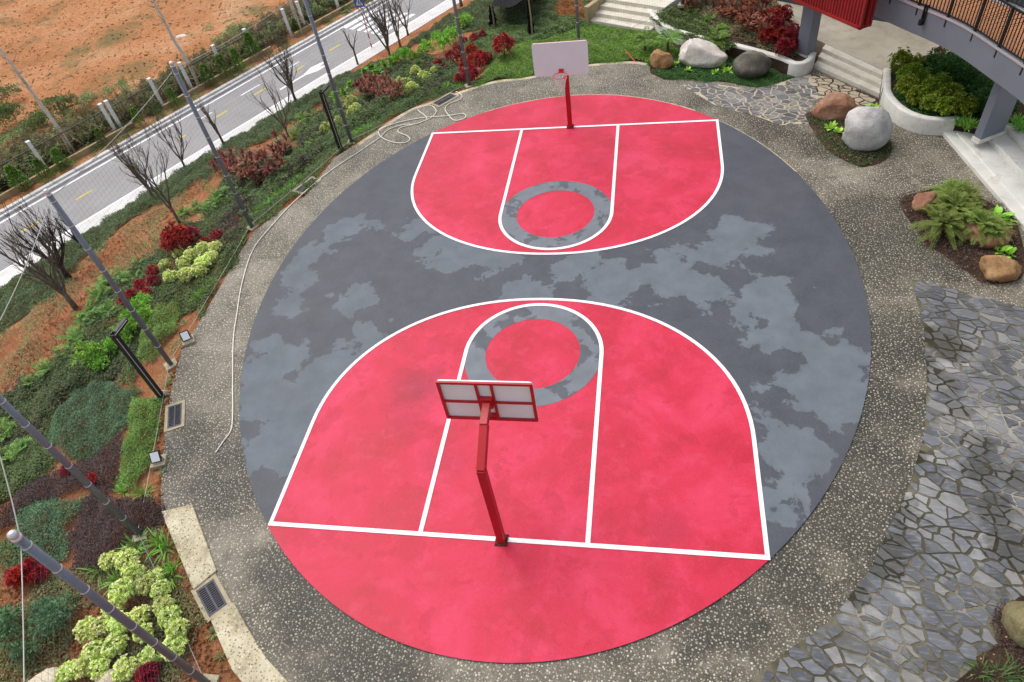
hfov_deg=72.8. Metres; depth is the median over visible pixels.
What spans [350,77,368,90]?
ti plant
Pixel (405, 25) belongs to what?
bare tree
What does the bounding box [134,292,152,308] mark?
leafy shrub
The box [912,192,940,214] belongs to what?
boulder
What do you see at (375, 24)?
zebra stripe
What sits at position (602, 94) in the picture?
court rim
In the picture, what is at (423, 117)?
garden hose
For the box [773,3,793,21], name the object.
red shrub
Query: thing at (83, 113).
scrub
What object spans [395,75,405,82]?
variegated shrub
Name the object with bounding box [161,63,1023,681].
plaza
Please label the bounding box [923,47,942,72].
planter bush
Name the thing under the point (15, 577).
crimson shrub
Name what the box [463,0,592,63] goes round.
lawn
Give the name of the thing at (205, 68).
clipped conifer
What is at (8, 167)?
clipped conifer
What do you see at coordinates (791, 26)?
red shrub
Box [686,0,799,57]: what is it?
ground cover
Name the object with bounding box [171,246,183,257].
lime shrub
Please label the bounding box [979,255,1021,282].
boulder
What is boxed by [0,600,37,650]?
green bush
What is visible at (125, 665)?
lime shrub
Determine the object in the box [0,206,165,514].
safety net
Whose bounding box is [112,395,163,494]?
hedge
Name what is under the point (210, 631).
spider plant
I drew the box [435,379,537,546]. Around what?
basketball hoop
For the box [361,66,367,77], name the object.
ginger plant
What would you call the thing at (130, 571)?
lime shrub
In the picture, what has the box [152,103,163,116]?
clipped conifer
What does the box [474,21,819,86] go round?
lawn ground
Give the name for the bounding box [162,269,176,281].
lime shrub
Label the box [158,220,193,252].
crimson shrub
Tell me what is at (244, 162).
ti plant
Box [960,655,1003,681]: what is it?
iris tuft
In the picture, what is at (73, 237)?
bare tree
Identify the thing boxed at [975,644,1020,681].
iris tuft
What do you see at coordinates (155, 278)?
crimson shrub
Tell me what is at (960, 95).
planter shrub
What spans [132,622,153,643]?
lime shrub
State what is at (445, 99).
drain grate
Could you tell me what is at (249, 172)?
ti plant
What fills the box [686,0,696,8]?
ti plant
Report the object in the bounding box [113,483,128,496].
iris tuft
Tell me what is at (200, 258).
lime shrub
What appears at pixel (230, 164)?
ti plant
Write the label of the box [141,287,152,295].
crimson shrub
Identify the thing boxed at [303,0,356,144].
net pole
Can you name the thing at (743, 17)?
ti plant
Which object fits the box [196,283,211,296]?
grass tuft
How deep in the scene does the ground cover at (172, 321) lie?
20.81 m
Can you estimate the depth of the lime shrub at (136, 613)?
14.22 m
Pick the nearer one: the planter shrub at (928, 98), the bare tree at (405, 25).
the planter shrub at (928, 98)
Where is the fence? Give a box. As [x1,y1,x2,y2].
[0,0,346,190]
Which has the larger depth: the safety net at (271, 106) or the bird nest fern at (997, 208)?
the safety net at (271, 106)
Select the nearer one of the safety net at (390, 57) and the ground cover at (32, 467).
the ground cover at (32, 467)
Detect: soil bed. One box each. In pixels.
[805,112,891,166]
[901,187,1023,284]
[956,595,1023,681]
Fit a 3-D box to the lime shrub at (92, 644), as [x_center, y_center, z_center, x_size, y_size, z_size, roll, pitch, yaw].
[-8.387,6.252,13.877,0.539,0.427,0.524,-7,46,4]
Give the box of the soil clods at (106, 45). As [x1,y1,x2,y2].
[0,0,293,146]
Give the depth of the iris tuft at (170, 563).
14.99 m
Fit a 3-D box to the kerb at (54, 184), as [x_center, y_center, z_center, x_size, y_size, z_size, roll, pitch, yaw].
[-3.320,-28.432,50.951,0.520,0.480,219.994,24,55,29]
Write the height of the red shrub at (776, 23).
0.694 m
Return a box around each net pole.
[0,395,148,542]
[6,529,219,681]
[43,189,177,372]
[169,61,258,231]
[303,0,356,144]
[452,0,472,88]
[575,0,580,39]
[677,0,685,8]
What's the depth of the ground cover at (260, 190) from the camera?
28.52 m
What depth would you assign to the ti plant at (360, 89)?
31.42 m
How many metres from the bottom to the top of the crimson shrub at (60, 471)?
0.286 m
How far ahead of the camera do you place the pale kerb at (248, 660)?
13.49 m
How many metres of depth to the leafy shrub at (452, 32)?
35.37 m
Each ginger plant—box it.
[338,87,348,97]
[346,79,352,94]
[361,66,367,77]
[366,62,375,71]
[370,65,383,76]
[379,59,389,69]
[387,54,393,64]
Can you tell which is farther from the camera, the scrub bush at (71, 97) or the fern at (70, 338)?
the scrub bush at (71, 97)
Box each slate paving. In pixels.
[683,74,862,124]
[748,279,1023,681]
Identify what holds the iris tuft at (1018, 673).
on the soil bed at (992, 654)
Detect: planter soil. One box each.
[660,1,815,74]
[880,55,1023,133]
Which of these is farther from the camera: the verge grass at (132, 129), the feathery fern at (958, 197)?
the verge grass at (132, 129)
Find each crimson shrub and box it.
[3,566,26,586]
[4,563,34,589]
[19,556,41,575]
[30,565,50,582]
[59,470,70,478]
[60,462,75,474]
[86,472,99,483]
[116,295,129,305]
[123,289,136,297]
[133,278,148,291]
[133,666,152,681]
[136,660,161,681]
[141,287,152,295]
[146,265,159,275]
[146,275,161,285]
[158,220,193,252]
[179,225,199,244]
[198,237,209,242]
[209,228,224,240]
[433,58,440,64]
[444,49,456,60]
[452,43,460,52]
[453,72,464,82]
[455,52,466,61]
[459,60,469,71]
[460,63,478,80]
[465,42,477,55]
[466,52,484,67]
[469,32,478,41]
[479,30,485,37]
[480,51,492,63]
[492,31,515,54]
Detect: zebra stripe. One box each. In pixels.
[343,8,378,27]
[350,9,384,29]
[357,12,389,30]
[363,12,398,31]
[371,13,407,33]
[377,14,414,34]
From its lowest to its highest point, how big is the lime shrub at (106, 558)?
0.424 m
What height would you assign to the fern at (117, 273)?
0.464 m
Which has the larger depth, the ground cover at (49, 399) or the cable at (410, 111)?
the cable at (410, 111)
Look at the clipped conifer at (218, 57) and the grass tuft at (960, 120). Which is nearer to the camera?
the grass tuft at (960, 120)
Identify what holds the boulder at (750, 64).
on the lawn ground at (652, 71)
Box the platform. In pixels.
[777,1,945,69]
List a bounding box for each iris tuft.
[77,556,108,588]
[97,568,122,597]
[109,541,148,568]
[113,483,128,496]
[113,528,152,555]
[127,479,157,509]
[141,527,172,560]
[151,530,175,569]
[156,556,184,596]
[164,553,181,578]
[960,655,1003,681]
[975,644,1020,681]
[988,648,1023,681]
[1000,655,1023,681]
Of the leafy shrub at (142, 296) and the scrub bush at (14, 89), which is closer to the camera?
the leafy shrub at (142, 296)
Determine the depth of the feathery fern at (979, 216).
18.43 m
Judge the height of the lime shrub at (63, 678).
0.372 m
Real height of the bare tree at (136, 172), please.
3.331 m
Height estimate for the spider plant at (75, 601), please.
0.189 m
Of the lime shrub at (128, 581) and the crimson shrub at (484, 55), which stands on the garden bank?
the lime shrub at (128, 581)
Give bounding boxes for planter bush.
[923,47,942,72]
[933,50,966,81]
[941,49,968,64]
[943,60,979,88]
[964,75,993,98]
[967,70,993,91]
[968,87,991,112]
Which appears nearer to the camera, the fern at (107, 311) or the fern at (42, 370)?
the fern at (42, 370)
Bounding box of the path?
[661,0,680,5]
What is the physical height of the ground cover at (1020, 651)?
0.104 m
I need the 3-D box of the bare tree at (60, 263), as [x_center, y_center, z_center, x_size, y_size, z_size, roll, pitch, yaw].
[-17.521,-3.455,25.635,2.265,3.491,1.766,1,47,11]
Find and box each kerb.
[0,0,385,219]
[162,504,216,589]
[211,602,287,681]
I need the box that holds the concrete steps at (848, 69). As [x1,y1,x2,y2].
[814,44,882,96]
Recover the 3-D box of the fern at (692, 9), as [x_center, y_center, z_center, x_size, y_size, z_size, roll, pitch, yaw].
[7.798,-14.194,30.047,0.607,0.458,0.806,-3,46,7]
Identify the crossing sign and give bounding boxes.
[354,0,371,46]
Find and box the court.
[239,95,870,663]
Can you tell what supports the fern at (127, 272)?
on the garden bank
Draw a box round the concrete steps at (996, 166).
[942,121,1023,230]
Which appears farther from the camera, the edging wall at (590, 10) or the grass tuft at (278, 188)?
the edging wall at (590, 10)
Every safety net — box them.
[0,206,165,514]
[0,405,198,669]
[23,551,196,681]
[56,85,247,354]
[183,1,348,219]
[312,0,464,129]
[458,0,575,78]
[579,0,672,41]
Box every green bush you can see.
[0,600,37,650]
[0,604,13,633]
[8,638,42,664]
[26,595,62,617]
[27,591,81,639]
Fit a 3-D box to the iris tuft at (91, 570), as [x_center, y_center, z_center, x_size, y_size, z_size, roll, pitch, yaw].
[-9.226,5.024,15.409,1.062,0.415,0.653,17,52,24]
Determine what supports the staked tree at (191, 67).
on the field
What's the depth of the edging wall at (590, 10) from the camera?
31.64 m
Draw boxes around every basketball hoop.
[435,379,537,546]
[531,39,588,128]
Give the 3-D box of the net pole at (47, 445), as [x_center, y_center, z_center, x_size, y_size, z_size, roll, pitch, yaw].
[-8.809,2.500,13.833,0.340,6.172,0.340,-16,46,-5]
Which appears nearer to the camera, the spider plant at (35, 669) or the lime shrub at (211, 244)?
the spider plant at (35, 669)
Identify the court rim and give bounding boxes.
[486,94,695,111]
[719,120,795,171]
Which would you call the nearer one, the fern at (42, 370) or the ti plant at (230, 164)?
the fern at (42, 370)
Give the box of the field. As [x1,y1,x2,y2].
[0,0,368,209]
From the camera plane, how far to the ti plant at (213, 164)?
30.57 m
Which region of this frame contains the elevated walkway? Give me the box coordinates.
[874,0,1023,103]
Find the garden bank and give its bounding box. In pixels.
[0,0,592,681]
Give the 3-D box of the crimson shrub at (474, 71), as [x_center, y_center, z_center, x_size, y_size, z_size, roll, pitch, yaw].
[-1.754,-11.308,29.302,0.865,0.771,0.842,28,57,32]
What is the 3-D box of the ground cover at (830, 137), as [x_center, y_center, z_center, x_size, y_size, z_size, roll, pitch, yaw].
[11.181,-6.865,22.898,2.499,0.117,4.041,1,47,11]
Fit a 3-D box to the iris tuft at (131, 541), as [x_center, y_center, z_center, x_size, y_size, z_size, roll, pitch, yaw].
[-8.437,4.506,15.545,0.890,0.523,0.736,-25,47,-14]
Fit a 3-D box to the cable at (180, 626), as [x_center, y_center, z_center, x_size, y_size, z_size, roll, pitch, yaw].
[-7.127,5.384,14.423,0.015,0.075,4.289,-34,50,-22]
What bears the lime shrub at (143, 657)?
on the garden bank
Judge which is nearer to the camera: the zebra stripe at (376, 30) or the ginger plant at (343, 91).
the ginger plant at (343, 91)
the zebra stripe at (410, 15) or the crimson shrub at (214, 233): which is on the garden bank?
the crimson shrub at (214, 233)
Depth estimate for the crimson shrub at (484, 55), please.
30.45 m
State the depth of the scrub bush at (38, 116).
38.08 m
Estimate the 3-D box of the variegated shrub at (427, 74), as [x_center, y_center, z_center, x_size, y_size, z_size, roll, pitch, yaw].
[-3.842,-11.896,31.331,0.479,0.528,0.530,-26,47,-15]
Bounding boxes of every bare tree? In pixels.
[0,194,78,310]
[0,199,71,278]
[46,213,78,243]
[94,122,180,223]
[97,122,153,197]
[148,99,187,166]
[194,91,224,143]
[244,51,290,139]
[253,26,297,100]
[342,28,358,64]
[353,0,395,55]
[386,0,402,47]
[390,0,412,35]
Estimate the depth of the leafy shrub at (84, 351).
20.47 m
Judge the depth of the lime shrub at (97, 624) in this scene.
14.11 m
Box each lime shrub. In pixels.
[54,661,74,681]
[64,659,81,680]
[72,615,95,643]
[72,655,92,677]
[78,639,103,666]
[87,614,112,640]
[87,656,111,680]
[98,550,116,570]
[100,596,125,618]
[100,630,130,657]
[105,610,130,635]
[108,578,136,603]
[110,653,139,681]
[112,546,140,571]
[121,561,146,580]
[129,604,151,624]
[132,573,155,595]
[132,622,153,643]
[137,644,163,666]
[147,568,165,584]
[149,579,171,600]
[151,594,175,616]
[157,604,181,628]
[158,258,170,268]
[161,632,188,661]
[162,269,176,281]
[164,617,190,638]
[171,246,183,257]
[175,255,193,269]
[176,266,194,282]
[183,246,198,261]
[188,262,209,276]
[194,240,207,255]
[194,254,211,267]
[205,250,218,261]
[208,239,222,251]
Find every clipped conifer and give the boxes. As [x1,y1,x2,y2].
[3,163,31,191]
[32,157,55,182]
[50,147,73,169]
[94,128,109,141]
[130,107,144,126]
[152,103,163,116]
[166,87,181,107]
[199,63,216,86]
[214,53,233,80]
[230,47,247,71]
[243,31,262,57]
[291,18,298,30]
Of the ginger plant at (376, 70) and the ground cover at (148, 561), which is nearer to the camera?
the ground cover at (148, 561)
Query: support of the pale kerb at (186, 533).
on the plaza
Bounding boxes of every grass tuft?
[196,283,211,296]
[261,196,274,206]
[271,186,285,195]
[948,112,972,126]
[957,114,978,133]
[1007,112,1023,125]
[1008,118,1023,132]
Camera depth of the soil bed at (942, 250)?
18.58 m
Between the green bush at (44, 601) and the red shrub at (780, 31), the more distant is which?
the red shrub at (780, 31)
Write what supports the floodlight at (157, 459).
on the garden bank
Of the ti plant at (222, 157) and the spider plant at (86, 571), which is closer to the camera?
the spider plant at (86, 571)
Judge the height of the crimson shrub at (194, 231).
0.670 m
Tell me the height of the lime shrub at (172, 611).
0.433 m
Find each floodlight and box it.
[148,450,167,469]
[179,330,195,346]
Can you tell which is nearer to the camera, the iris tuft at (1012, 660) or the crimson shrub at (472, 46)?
the iris tuft at (1012, 660)
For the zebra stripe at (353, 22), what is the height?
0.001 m
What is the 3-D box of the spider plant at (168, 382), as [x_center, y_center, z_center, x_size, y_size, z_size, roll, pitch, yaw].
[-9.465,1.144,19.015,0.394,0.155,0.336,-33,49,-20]
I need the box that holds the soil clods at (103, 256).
[0,106,319,392]
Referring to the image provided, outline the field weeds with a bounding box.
[0,15,270,159]
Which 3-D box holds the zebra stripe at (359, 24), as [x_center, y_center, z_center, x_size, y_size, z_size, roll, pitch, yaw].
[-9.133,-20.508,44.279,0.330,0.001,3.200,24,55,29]
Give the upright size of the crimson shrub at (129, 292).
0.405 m
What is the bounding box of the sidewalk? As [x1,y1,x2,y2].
[0,0,462,286]
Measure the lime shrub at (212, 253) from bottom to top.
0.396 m
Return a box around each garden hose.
[215,105,436,452]
[378,91,465,142]
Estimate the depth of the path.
30.92 m
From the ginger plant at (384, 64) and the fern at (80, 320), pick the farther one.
the ginger plant at (384, 64)
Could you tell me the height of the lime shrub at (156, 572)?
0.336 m
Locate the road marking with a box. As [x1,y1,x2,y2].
[0,0,447,272]
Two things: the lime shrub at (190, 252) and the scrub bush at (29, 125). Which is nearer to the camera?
the lime shrub at (190, 252)
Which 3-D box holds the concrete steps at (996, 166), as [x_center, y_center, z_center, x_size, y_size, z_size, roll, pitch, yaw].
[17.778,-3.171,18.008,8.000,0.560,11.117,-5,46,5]
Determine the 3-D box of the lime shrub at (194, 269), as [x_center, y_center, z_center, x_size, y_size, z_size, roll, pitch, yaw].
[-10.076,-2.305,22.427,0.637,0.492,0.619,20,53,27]
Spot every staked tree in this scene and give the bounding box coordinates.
[0,48,85,154]
[147,0,207,91]
[289,0,311,35]
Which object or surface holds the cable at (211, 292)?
attached to the net pole at (101, 267)
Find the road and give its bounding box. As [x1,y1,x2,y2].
[0,0,445,270]
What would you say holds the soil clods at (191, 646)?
on the garden bank
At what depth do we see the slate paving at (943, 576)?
13.30 m
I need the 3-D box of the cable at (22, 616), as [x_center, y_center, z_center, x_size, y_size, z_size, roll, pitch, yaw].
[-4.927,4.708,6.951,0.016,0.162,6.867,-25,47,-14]
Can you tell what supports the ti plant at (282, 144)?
on the garden bank
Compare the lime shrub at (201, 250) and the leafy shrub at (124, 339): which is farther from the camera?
the lime shrub at (201, 250)
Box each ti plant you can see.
[207,159,220,173]
[212,148,237,163]
[217,146,245,164]
[219,156,239,174]
[221,158,250,179]
[237,151,253,166]
[237,165,259,185]
[247,149,271,166]
[248,162,271,187]
[260,146,285,161]
[260,151,286,172]
[262,128,293,154]
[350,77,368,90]
[357,80,371,98]
[363,69,378,83]
[364,75,378,89]
[372,85,387,100]
[373,69,388,84]
[377,78,396,90]
[378,84,402,101]
[389,79,403,91]
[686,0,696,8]
[709,0,729,6]
[713,0,734,18]
[723,0,754,22]
[734,12,755,32]
[735,0,765,20]
[739,0,761,11]
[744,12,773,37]
[758,0,775,10]
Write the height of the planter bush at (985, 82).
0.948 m
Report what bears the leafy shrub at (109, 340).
on the garden bank
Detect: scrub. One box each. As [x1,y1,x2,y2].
[0,0,350,197]
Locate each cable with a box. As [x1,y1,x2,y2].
[0,199,50,320]
[0,456,19,531]
[20,544,24,681]
[53,70,173,195]
[138,364,168,527]
[138,534,201,673]
[171,226,249,358]
[177,0,290,67]
[253,140,349,222]
[352,83,467,138]
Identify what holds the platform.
on the plaza
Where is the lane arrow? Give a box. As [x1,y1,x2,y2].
[279,62,324,89]
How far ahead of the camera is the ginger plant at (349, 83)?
33.56 m
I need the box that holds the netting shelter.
[488,0,534,33]
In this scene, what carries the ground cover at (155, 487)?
on the garden bank
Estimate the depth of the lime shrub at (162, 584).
14.48 m
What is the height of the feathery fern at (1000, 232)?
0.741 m
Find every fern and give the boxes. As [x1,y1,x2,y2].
[0,412,11,426]
[0,417,15,441]
[0,441,20,462]
[5,437,31,460]
[20,372,43,393]
[30,357,54,384]
[49,342,75,360]
[54,325,86,348]
[71,310,95,334]
[73,297,105,329]
[83,282,110,301]
[91,270,124,288]
[92,298,121,319]
[109,266,127,283]
[121,269,139,286]
[130,256,143,267]
[174,204,191,221]
[184,199,202,214]
[197,201,216,217]
[203,185,227,204]
[287,128,301,140]
[294,111,308,122]
[686,8,697,14]
[702,12,716,23]
[716,23,730,31]
[723,66,732,72]
[825,120,842,130]
[833,127,843,132]
[907,203,967,249]
[915,185,989,229]
[923,178,982,210]
[931,197,990,230]
[943,178,985,208]
[945,203,1016,244]
[969,216,1015,246]
[994,204,1013,217]
[994,245,1011,251]
[995,246,1016,257]
[1002,213,1016,223]
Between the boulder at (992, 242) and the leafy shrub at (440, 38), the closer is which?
the boulder at (992, 242)
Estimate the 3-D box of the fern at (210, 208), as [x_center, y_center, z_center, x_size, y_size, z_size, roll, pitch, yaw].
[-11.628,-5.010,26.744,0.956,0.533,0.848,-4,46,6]
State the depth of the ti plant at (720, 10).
28.96 m
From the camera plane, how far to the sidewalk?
36.08 m
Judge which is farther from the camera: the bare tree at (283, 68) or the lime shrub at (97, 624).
the bare tree at (283, 68)
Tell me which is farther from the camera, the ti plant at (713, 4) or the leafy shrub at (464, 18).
the leafy shrub at (464, 18)
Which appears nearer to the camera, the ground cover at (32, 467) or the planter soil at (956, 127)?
the ground cover at (32, 467)
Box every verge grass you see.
[20,16,336,192]
[337,0,371,17]
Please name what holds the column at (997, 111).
on the concrete steps at (996, 166)
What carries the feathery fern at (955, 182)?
on the soil bed at (942, 250)
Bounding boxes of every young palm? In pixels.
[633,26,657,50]
[652,29,683,50]
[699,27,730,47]
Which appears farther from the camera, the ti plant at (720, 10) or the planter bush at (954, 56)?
the ti plant at (720, 10)
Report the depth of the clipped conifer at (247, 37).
41.23 m
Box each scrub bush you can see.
[0,83,20,101]
[0,100,26,121]
[0,102,15,128]
[19,119,46,136]
[28,108,57,129]
[33,94,69,118]
[57,92,78,106]
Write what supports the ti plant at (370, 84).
on the garden bank
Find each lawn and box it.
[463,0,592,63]
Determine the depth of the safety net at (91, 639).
9.65 m
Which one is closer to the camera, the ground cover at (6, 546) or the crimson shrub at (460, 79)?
the ground cover at (6, 546)
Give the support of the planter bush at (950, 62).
on the planter soil at (956, 127)
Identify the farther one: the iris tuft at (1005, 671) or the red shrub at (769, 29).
the red shrub at (769, 29)
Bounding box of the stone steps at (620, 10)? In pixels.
[590,0,671,31]
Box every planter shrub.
[886,46,914,71]
[893,71,919,94]
[896,61,924,87]
[904,52,925,69]
[905,85,929,105]
[916,74,942,93]
[917,67,935,83]
[919,93,941,112]
[930,83,953,102]
[931,71,952,91]
[933,96,956,115]
[943,82,965,96]
[943,90,969,113]
[953,93,978,115]
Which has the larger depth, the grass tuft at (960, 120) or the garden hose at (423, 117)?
the garden hose at (423, 117)
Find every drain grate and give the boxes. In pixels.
[164,400,184,432]
[191,573,231,622]
[292,176,321,194]
[430,92,458,106]
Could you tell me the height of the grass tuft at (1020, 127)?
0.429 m
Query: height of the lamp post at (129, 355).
2.540 m
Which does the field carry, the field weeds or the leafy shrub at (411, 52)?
the field weeds
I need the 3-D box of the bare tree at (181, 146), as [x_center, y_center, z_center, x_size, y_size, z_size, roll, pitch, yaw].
[-15.800,-9.534,32.443,1.223,3.541,1.521,20,53,27]
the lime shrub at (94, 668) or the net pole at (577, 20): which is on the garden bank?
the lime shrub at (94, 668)
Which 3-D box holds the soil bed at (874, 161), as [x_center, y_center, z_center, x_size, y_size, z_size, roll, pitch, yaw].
[11.232,-6.824,22.904,2.196,0.099,3.726,-6,46,5]
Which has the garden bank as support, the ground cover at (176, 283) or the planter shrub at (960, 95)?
the ground cover at (176, 283)
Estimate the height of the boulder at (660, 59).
0.849 m
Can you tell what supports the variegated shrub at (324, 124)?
on the garden bank
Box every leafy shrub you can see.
[68,340,102,368]
[87,352,110,372]
[91,339,116,358]
[103,337,119,352]
[109,316,139,337]
[109,331,135,347]
[118,308,143,329]
[126,296,151,312]
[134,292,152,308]
[137,306,157,323]
[388,53,399,63]
[395,47,412,59]
[406,49,422,60]
[416,38,434,53]
[430,32,451,50]
[431,30,441,39]
[444,24,463,43]
[454,12,473,26]
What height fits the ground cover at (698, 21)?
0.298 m
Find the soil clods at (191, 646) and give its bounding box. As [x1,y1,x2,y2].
[0,347,232,681]
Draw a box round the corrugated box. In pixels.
[792,0,876,29]
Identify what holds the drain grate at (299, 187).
on the plaza
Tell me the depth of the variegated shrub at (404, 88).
29.97 m
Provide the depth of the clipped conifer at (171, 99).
38.11 m
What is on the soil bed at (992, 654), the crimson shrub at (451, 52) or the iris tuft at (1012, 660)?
the iris tuft at (1012, 660)
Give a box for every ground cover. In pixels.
[0,0,559,332]
[0,27,517,391]
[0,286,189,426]
[0,358,142,465]
[0,427,124,529]
[0,437,56,501]
[0,521,232,681]
[0,536,42,576]
[13,494,89,565]
[28,199,223,391]
[45,379,142,460]
[67,489,166,571]
[130,210,248,314]
[136,300,183,362]
[145,336,210,627]
[192,80,474,318]
[210,211,245,251]
[216,55,470,223]
[553,0,584,18]
[646,49,795,87]
[650,4,737,51]
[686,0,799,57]
[807,106,895,166]
[893,60,1020,118]
[989,599,1023,665]
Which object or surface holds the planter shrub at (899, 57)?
on the planter soil at (956, 127)
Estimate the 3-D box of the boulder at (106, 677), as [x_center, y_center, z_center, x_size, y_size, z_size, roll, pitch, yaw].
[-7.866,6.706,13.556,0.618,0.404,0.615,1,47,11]
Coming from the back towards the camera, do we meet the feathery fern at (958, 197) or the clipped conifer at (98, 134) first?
the clipped conifer at (98, 134)
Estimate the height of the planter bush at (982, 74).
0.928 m
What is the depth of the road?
36.36 m
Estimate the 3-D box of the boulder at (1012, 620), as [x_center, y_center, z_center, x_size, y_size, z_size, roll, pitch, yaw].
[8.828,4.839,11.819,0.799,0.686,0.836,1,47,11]
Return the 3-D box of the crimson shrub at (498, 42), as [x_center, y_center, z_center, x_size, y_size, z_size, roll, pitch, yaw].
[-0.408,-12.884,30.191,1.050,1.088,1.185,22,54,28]
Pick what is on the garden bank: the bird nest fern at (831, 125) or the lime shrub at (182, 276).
the lime shrub at (182, 276)
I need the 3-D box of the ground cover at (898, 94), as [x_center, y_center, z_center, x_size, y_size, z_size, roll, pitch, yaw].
[14.800,-8.566,23.185,4.166,0.325,4.327,1,47,11]
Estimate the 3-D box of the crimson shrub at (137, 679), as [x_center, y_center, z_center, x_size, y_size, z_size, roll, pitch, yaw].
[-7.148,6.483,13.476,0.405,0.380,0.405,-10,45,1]
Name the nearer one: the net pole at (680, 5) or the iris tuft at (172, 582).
the iris tuft at (172, 582)
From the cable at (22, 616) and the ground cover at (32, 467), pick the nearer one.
the cable at (22, 616)
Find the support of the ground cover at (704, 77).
on the lawn ground at (652, 71)
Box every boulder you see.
[28,667,63,681]
[95,668,125,681]
[650,49,673,69]
[678,38,727,68]
[733,50,771,77]
[811,92,857,120]
[842,106,892,150]
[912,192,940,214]
[958,221,1012,247]
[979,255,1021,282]
[1000,601,1023,647]
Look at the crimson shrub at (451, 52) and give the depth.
32.23 m
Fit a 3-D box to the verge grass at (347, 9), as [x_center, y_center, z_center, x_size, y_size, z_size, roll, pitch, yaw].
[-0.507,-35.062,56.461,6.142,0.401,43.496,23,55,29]
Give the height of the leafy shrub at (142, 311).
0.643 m
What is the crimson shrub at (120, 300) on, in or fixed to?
on the garden bank
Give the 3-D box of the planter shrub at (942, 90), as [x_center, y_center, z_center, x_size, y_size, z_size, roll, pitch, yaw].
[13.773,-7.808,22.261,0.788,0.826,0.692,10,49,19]
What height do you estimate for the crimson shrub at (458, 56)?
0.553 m
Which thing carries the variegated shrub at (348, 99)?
on the garden bank
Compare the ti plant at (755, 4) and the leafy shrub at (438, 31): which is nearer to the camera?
the ti plant at (755, 4)
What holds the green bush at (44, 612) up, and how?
on the garden bank
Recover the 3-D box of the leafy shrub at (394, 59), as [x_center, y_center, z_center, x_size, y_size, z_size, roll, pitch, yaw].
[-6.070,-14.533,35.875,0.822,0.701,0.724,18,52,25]
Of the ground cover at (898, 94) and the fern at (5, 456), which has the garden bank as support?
the fern at (5, 456)
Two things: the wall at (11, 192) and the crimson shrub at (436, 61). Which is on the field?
the wall at (11, 192)
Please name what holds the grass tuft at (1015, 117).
on the planter soil at (956, 127)
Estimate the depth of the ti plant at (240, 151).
29.49 m
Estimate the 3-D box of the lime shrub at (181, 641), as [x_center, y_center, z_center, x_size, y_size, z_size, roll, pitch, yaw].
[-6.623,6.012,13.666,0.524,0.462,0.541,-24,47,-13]
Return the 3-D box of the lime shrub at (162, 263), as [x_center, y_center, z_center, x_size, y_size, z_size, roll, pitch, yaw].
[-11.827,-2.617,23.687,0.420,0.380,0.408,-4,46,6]
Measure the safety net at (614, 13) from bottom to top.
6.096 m
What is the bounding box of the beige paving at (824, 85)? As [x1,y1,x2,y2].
[803,74,878,106]
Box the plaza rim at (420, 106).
[358,61,646,144]
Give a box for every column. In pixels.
[795,6,821,57]
[971,82,1016,143]
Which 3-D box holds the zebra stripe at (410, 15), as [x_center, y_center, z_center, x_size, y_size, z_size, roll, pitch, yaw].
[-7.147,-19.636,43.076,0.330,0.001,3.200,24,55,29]
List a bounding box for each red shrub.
[750,17,766,31]
[758,25,778,42]
[760,6,780,23]
[769,16,786,28]
[769,26,790,44]
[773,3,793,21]
[774,37,796,56]
[782,28,798,48]
[785,22,799,36]
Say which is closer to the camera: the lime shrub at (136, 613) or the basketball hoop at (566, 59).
the lime shrub at (136, 613)
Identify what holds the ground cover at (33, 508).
on the garden bank
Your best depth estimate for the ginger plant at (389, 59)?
35.25 m
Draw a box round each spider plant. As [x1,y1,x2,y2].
[15,655,44,681]
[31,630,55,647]
[54,653,70,666]
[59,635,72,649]
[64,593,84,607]
[79,565,96,578]
[159,378,172,386]
[206,627,216,641]
[213,650,225,664]
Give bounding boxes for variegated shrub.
[319,121,330,132]
[343,95,357,107]
[346,105,357,114]
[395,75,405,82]
[398,85,411,96]
[406,81,418,90]
[409,65,420,74]
[417,70,424,76]
[422,71,430,78]
[429,66,437,72]
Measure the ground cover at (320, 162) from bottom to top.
0.813 m
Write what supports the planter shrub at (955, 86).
on the planter soil at (956, 127)
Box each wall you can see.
[0,0,353,202]
[584,0,604,21]
[647,8,815,76]
[777,0,1023,21]
[880,68,958,135]
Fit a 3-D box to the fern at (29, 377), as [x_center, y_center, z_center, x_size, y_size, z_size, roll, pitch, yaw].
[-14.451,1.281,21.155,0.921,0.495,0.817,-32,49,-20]
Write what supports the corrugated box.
attached to the building wall at (874, 17)
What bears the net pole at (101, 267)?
on the garden bank
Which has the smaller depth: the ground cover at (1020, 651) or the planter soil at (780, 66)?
the ground cover at (1020, 651)

